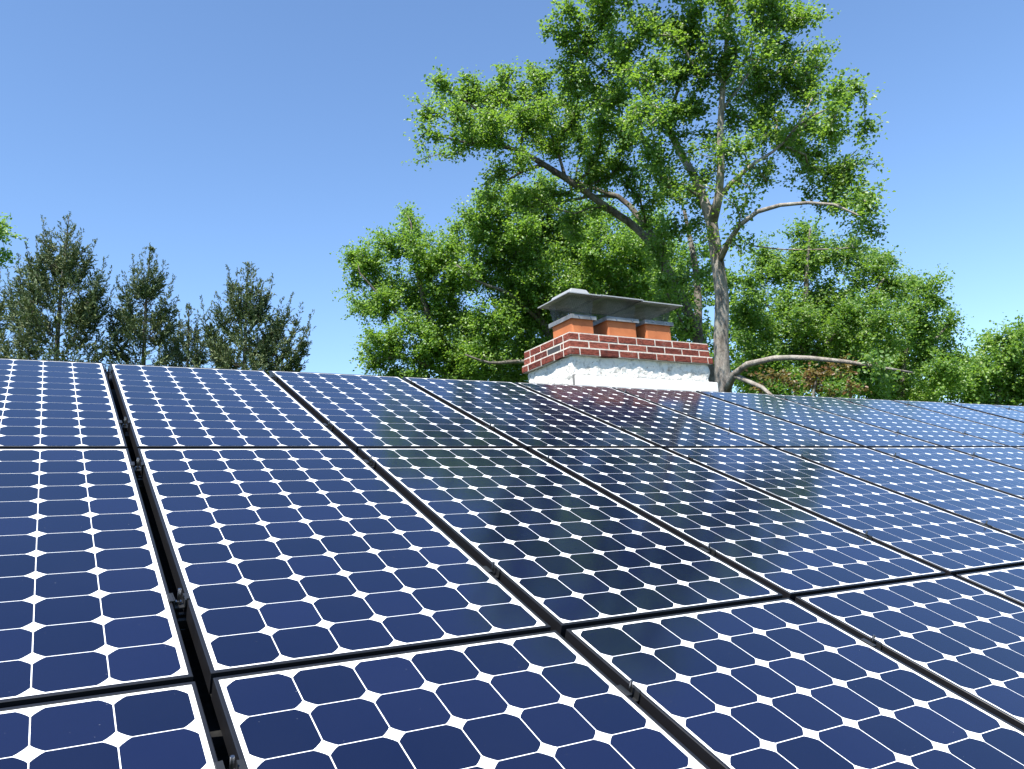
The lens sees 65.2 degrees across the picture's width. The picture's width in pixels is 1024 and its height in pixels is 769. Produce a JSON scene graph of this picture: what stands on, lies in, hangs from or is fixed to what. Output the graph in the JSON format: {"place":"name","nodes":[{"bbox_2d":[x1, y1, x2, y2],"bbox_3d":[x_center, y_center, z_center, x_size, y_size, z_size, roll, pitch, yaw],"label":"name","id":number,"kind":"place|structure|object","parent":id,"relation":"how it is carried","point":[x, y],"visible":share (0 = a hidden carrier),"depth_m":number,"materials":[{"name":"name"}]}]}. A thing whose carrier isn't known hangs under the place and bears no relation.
{"place":"outdoors","nodes":[
{"label":"outdoors","id":0,"kind":"place"},
{"bbox_2d":[0,0,1023,404],"label":"sky","id":1,"kind":"structure","parent":0,"point":[213,134],"materials":[{"name":"blue"}]},
{"label":"ground","id":2,"kind":"structure","parent":0,"visible":0},
{"bbox_2d":[0,212,27,268],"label":"maple tree","id":3,"kind":"object","parent":2,"relation":"on","point":[3,234],"visible":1,"depth_m":19.91,"materials":[{"name":"green plant"}]},
{"bbox_2d":[0,266,32,357],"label":"conifer","id":4,"kind":"object","parent":2,"relation":"on","point":[3,305],"visible":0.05,"depth_m":28.18,"materials":[{"name":"green plant"}]},
{"bbox_2d":[0,211,127,370],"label":"conifer","id":5,"kind":"object","parent":2,"relation":"on","point":[32,320],"visible":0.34,"depth_m":25.75,"materials":[{"name":"green plant"}]},
{"bbox_2d":[95,242,194,367],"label":"conifer","id":6,"kind":"object","parent":2,"relation":"on","point":[141,289],"visible":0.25,"depth_m":26.92,"materials":[{"name":"green plant"}]},
{"bbox_2d":[106,374,229,768],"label":"house","id":7,"kind":"structure","parent":2,"relation":"on","point":[212,721],"depth_m":1.85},
{"bbox_2d":[108,378,114,389],"bbox_3d":[1.154,0.153,5.972,10.955,0.074,0.070,3,11,-30],"label":"mounting rail","id":8,"kind":"object","parent":7,"relation":"on","point":[111,384],"depth_m":4.07,"materials":[{"name":"black metal"}]},
{"bbox_2d":[0,358,126,447],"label":"solar panel","id":9,"kind":"object","parent":8,"relation":"attached to","point":[55,404],"visible":0.99,"depth_m":3.28,"materials":[{"name":"blue"}]},
{"bbox_2d":[103,366,113,378],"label":"panel clamp","id":10,"kind":"object","parent":8,"relation":"on","point":[108,372],"visible":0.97,"depth_m":4.06,"materials":[{"name":"grey metal"}]},
{"bbox_2d":[110,364,348,458],"bbox_3d":[-1.402,0.095,3.774,0.798,0.046,1.559,3,11,-30],"label":"solar panel","id":11,"kind":"object","parent":8,"relation":"attached to","point":[175,407],"visible":0.98,"depth_m":3.58,"materials":[{"name":"blue"}]},
{"bbox_2d":[269,371,520,453],"bbox_3d":[-0.686,0.126,4.195,0.798,0.046,1.559,3,11,-30],"label":"solar panel","id":12,"kind":"object","parent":8,"relation":"attached to","point":[365,411],"visible":0.97,"depth_m":4.01,"materials":[{"name":"blue"}]},
{"bbox_2d":[403,377,657,450],"bbox_3d":[0.030,0.158,4.616,0.798,0.046,1.559,3,11,-30],"label":"solar panel","id":13,"kind":"object","parent":8,"relation":"attached to","point":[522,417],"visible":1,"depth_m":4.46,"materials":[{"name":"blue"}]},
{"bbox_2d":[612,387,861,447],"bbox_3d":[1.461,0.225,5.458,0.798,0.046,1.559,3,11,-30],"label":"solar panel","id":14,"kind":"object","parent":8,"relation":"on","point":[770,431],"visible":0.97,"depth_m":5.32,"materials":[{"name":"blue"}]},
{"bbox_2d":[769,394,1007,447],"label":"solar panel","id":15,"kind":"object","parent":8,"relation":"on","point":[935,435],"visible":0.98,"depth_m":6.18,"materials":[{"name":"blue"}]},
{"bbox_2d":[892,400,1023,433],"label":"solar panel","id":16,"kind":"object","parent":8,"relation":"on","point":[1014,426],"visible":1,"depth_m":7.33,"materials":[{"name":"blue"}]},
{"bbox_2d":[946,402,1023,422],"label":"solar panel","id":17,"kind":"object","parent":8,"relation":"attached to","point":[1007,413],"visible":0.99,"depth_m":7.96,"materials":[{"name":"blue"}]},
{"bbox_2d":[995,405,1023,411],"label":"solar panel","id":18,"kind":"object","parent":8,"relation":"on","point":[1019,408],"visible":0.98,"depth_m":8.48,"materials":[{"name":"blue"}]},
{"bbox_2d":[123,433,132,446],"bbox_3d":[1.661,0.379,5.093,10.955,0.074,0.070,3,11,-30],"label":"mounting rail","id":19,"kind":"object","parent":7,"relation":"on","point":[127,439],"depth_m":3.19,"materials":[{"name":"black metal"}]},
{"bbox_2d":[118,417,130,433],"bbox_3d":[-1.544,0.162,3.189,0.045,0.067,0.040,3,11,-31],"label":"panel clamp","id":20,"kind":"object","parent":19,"relation":"on","point":[124,425],"visible":0.99,"depth_m":3.18,"materials":[{"name":"silver metal"}]},
{"bbox_2d":[322,420,333,429],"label":"panel clamp","id":21,"kind":"object","parent":19,"relation":"on","point":[330,425],"visible":0.79,"depth_m":3.60,"materials":[{"name":"silver metal"}]},
{"bbox_2d":[515,382,769,448],"bbox_3d":[0.745,0.191,5.037,0.798,0.046,1.559,3,11,-30],"label":"solar panel","id":22,"kind":"object","parent":19,"relation":"attached to","point":[655,424],"visible":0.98,"depth_m":4.89,"materials":[{"name":"blue"}]},
{"bbox_2d":[696,391,940,447],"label":"solar panel","id":23,"kind":"object","parent":19,"relation":"attached to","point":[850,430],"visible":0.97,"depth_m":5.75,"materials":[{"name":"blue"}]},
{"bbox_2d":[834,397,1023,446],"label":"solar panel","id":24,"kind":"object","parent":19,"relation":"attached to","point":[989,433],"visible":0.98,"depth_m":6.68,"materials":[{"name":"blue"}]},
{"bbox_2d":[136,476,146,492],"bbox_3d":[1.932,0.498,4.623,10.955,0.074,0.070,3,11,-30],"label":"mounting rail","id":25,"kind":"object","parent":7,"relation":"on","point":[142,488],"depth_m":2.72,"materials":[{"name":"black metal"}]},
{"bbox_2d":[130,458,144,476],"bbox_3d":[-1.273,0.282,2.720,0.045,0.067,0.040,2,12,-27],"label":"panel clamp","id":26,"kind":"object","parent":25,"relation":"on","point":[137,468],"visible":0.98,"depth_m":2.71,"materials":[{"name":"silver metal"}]},
{"bbox_2d":[364,456,376,467],"bbox_3d":[-0.557,0.314,3.140,0.045,0.067,0.040,2,11,-29],"label":"panel clamp","id":27,"kind":"object","parent":25,"relation":"on","point":[373,463],"visible":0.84,"depth_m":3.13,"materials":[{"name":"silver metal"}]},
{"bbox_2d":[542,455,553,463],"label":"panel clamp","id":28,"kind":"object","parent":25,"relation":"on","point":[549,460],"visible":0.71,"depth_m":3.56,"materials":[{"name":"silver metal"}]},
{"bbox_2d":[176,612,191,638],"bbox_3d":[2.432,0.720,3.756,10.955,0.074,0.070,3,11,-30],"label":"mounting rail","id":29,"kind":"object","parent":7,"relation":"on","point":[183,626],"depth_m":1.85,"materials":[{"name":"black metal"}]},
{"bbox_2d":[0,448,192,707],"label":"solar panel","id":30,"kind":"object","parent":29,"relation":"attached to","point":[86,607],"visible":1,"depth_m":1.85,"materials":[{"name":"blue"}]},
{"bbox_2d":[167,588,189,615],"bbox_3d":[-0.773,0.504,1.852,0.045,0.067,0.040,3,11,-33],"label":"panel clamp","id":31,"kind":"object","parent":29,"relation":"on","point":[178,603],"visible":0.98,"depth_m":1.85,"materials":[{"name":"silver metal"}]},
{"bbox_2d":[137,448,550,693],"bbox_3d":[-0.631,0.436,2.438,0.798,0.046,1.559,3,11,-30],"label":"solar panel","id":32,"kind":"object","parent":29,"relation":"attached to","point":[278,558],"visible":1,"depth_m":2.15,"materials":[{"name":"blue"}]},
{"bbox_2d":[482,562,500,577],"bbox_3d":[-0.057,0.536,2.273,0.045,0.067,0.040,3,11,-31],"label":"panel clamp","id":33,"kind":"object","parent":29,"relation":"on","point":[495,571],"visible":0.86,"depth_m":2.27,"materials":[{"name":"silver metal"}]},
{"bbox_2d":[358,448,782,637],"bbox_3d":[0.085,0.468,2.859,0.798,0.046,1.559,3,11,-30],"label":"solar panel","id":34,"kind":"object","parent":29,"relation":"attached to","point":[562,549],"visible":0.97,"depth_m":2.60,"materials":[{"name":"blue"}]},
{"bbox_2d":[699,544,715,555],"bbox_3d":[0.658,0.568,2.694,0.045,0.067,0.040,3,11,-30],"label":"panel clamp","id":35,"kind":"object","parent":29,"relation":"on","point":[710,550],"visible":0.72,"depth_m":2.69,"materials":[{"name":"black metal"}]},
{"bbox_2d":[529,447,945,600],"bbox_3d":[0.800,0.500,3.280,0.798,0.046,1.559,3,11,-30],"label":"solar panel","id":36,"kind":"object","parent":29,"relation":"attached to","point":[787,550],"visible":1,"depth_m":3.06,"materials":[{"name":"blue"}]},
{"bbox_2d":[665,447,1023,576],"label":"solar panel","id":37,"kind":"object","parent":29,"relation":"attached to","point":[947,543],"visible":0.98,"depth_m":3.52,"materials":[{"name":"blue"}]},
{"bbox_2d":[858,530,872,539],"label":"panel clamp","id":38,"kind":"object","parent":29,"relation":"on","point":[867,535],"visible":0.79,"depth_m":3.11,"materials":[{"name":"black metal"}]},
{"bbox_2d":[776,447,1023,539],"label":"solar panel","id":39,"kind":"object","parent":29,"relation":"attached to","point":[995,509],"visible":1,"depth_m":4.18,"materials":[{"name":"blue"}]},
{"bbox_2d":[869,447,1023,498],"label":"solar panel","id":40,"kind":"object","parent":29,"relation":"attached to","point":[988,474],"visible":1,"depth_m":4.83,"materials":[{"name":"blue"}]},
{"bbox_2d":[979,520,991,527],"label":"panel clamp","id":41,"kind":"object","parent":29,"relation":"on","point":[987,525],"visible":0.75,"depth_m":3.53,"materials":[{"name":"black metal"}]},
{"bbox_2d":[947,447,1023,470],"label":"solar panel","id":42,"kind":"object","parent":29,"relation":"attached to","point":[1012,457],"visible":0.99,"depth_m":5.40,"materials":[{"name":"blue"}]},
{"bbox_2d":[522,288,717,391],"bbox_3d":[1.012,0.113,7.332,1.631,1.817,0.793,3,-13,-30],"label":"chimney","id":43,"kind":"object","parent":7,"relation":"on","point":[619,343],"visible":0.53,"depth_m":7.10,"materials":[{"name":"red brick"}]},
{"bbox_2d":[154,302,213,367],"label":"conifer","id":44,"kind":"object","parent":2,"relation":"on","point":[191,340],"visible":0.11,"depth_m":28.93,"materials":[{"name":"green plant"}]},
{"bbox_2d":[183,261,315,374],"bbox_3d":[-8.351,3.113,24.919,5.412,13.758,5.558,3,-13,-30],"label":"conifer","id":45,"kind":"object","parent":2,"relation":"on","point":[257,356],"visible":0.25,"depth_m":24.83,"materials":[{"name":"green plant"}]},
{"bbox_2d":[329,200,500,380],"bbox_3d":[-2.678,1.389,23.715,5.434,15.895,3.845,-5,-11,6],"label":"maple tree","id":46,"kind":"object","parent":2,"relation":"on","point":[427,296],"visible":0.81,"depth_m":23.98,"materials":[{"name":"green plant"}]},
{"bbox_2d":[401,56,714,381],"bbox_3d":[1.426,0.283,14.197,6.376,13.856,3.888,-3,-11,-6],"label":"leaning tree","id":47,"kind":"object","parent":2,"relation":"on","point":[537,120],"visible":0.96,"depth_m":14.74,"materials":[{"name":"green plant"}]},
{"bbox_2d":[431,165,693,382],"bbox_3d":[2.173,1.099,23.422,8.393,15.687,5.378,-4,-11,1],"label":"maple tree","id":48,"kind":"object","parent":2,"relation":"on","point":[528,258],"visible":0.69,"depth_m":23.18,"materials":[{"name":"green plant"}]},
{"bbox_2d":[432,232,748,390],"bbox_3d":[3.681,1.594,30.363,13.517,17.167,5.490,-2,-11,-12],"label":"broadleaf tree","id":49,"kind":"object","parent":2,"relation":"on","point":[708,288],"visible":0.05,"depth_m":30.93,"materials":[{"name":"green plant"}]},
{"bbox_2d":[536,0,912,394],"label":"tall tree","id":50,"kind":"object","parent":2,"relation":"on","point":[758,82],"visible":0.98,"depth_m":12.85,"materials":[{"name":"green plant"}]},
{"bbox_2d":[745,353,872,397],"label":"red leaved tree","id":51,"kind":"object","parent":2,"relation":"on","point":[811,375],"visible":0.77,"depth_m":18.75,"materials":[{"name":"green plant"}]},
{"bbox_2d":[712,211,926,398],"bbox_3d":[8.938,1.328,22.483,6.160,13.953,4.440,-5,-11,3],"label":"maple tree","id":52,"kind":"object","parent":2,"relation":"on","point":[808,304],"visible":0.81,"depth_m":22.83,"materials":[{"name":"green plant"}]},
{"bbox_2d":[713,280,928,397],"bbox_3d":[11.014,2.291,27.417,8.007,13.671,5.679,3,-13,-30],"label":"broadleaf tree","id":53,"kind":"object","parent":2,"relation":"on","point":[732,327],"visible":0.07,"depth_m":27.66,"materials":[{"name":"green plant"}]},
{"bbox_2d":[849,262,987,401],"bbox_3d":[12.950,2.176,25.157,4.646,12.766,5.110,-9,-12,22],"label":"maple tree","id":54,"kind":"object","parent":2,"relation":"on","point":[947,369],"visible":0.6,"depth_m":24.91,"materials":[{"name":"green plant"}]},
{"bbox_2d":[908,310,1023,405],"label":"broadleaf tree","id":55,"kind":"object","parent":2,"relation":"on","point":[1000,381],"visible":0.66,"depth_m":30.58,"materials":[{"name":"green plant"}]},
{"bbox_3d":[1.287,0.792,2.364,7.577,0.074,0.070,3,11,-30],"label":"rail","id":56,"kind":"object","parent":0,"visible":0},
{"bbox_2d":[0,681,217,768],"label":"solar panel","id":57,"kind":"object","parent":56,"relation":"attached to","point":[163,727],"visible":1,"depth_m":1.36,"materials":[{"name":"blue"}]},
{"bbox_2d":[214,755,245,768],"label":"panel clamp","id":58,"kind":"object","parent":56,"relation":"on","point":[240,763],"visible":1,"depth_m":1.31,"materials":[{"name":"silver metal"}]},
{"bbox_2d":[211,630,709,768],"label":"solar panel","id":59,"kind":"object","parent":56,"relation":"attached to","point":[554,699],"visible":1,"depth_m":1.55,"materials":[{"name":"blue"}]},
{"bbox_2d":[616,680,640,702],"bbox_3d":[0.252,0.673,1.736,0.045,0.067,0.040,3,11,-32],"label":"panel clamp","id":60,"kind":"object","parent":56,"relation":"on","point":[633,691],"visible":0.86,"depth_m":1.73,"materials":[{"name":"silver metal"}]},
{"bbox_2d":[565,598,1023,768],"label":"solar panel","id":61,"kind":"object","parent":56,"relation":"attached to","point":[786,683],"visible":0.99,"depth_m":1.82,"materials":[{"name":"blue"}]},
{"bbox_2d":[861,634,881,649],"bbox_3d":[0.968,0.706,2.157,0.045,0.067,0.040,2,11,-29],"label":"panel clamp","id":62,"kind":"object","parent":56,"relation":"on","point":[873,642],"visible":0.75,"depth_m":2.15,"materials":[{"name":"silver metal"}]},
{"bbox_2d":[795,575,1023,730],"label":"solar panel","id":63,"kind":"object","parent":56,"relation":"attached to","point":[963,638],"visible":1,"depth_m":2.30,"materials":[{"name":"blue"}]},
{"bbox_2d":[956,565,1023,605],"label":"solar panel","id":64,"kind":"object","parent":56,"relation":"attached to","point":[1007,583],"visible":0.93,"depth_m":2.81,"materials":[{"name":"blue"}]}
]}

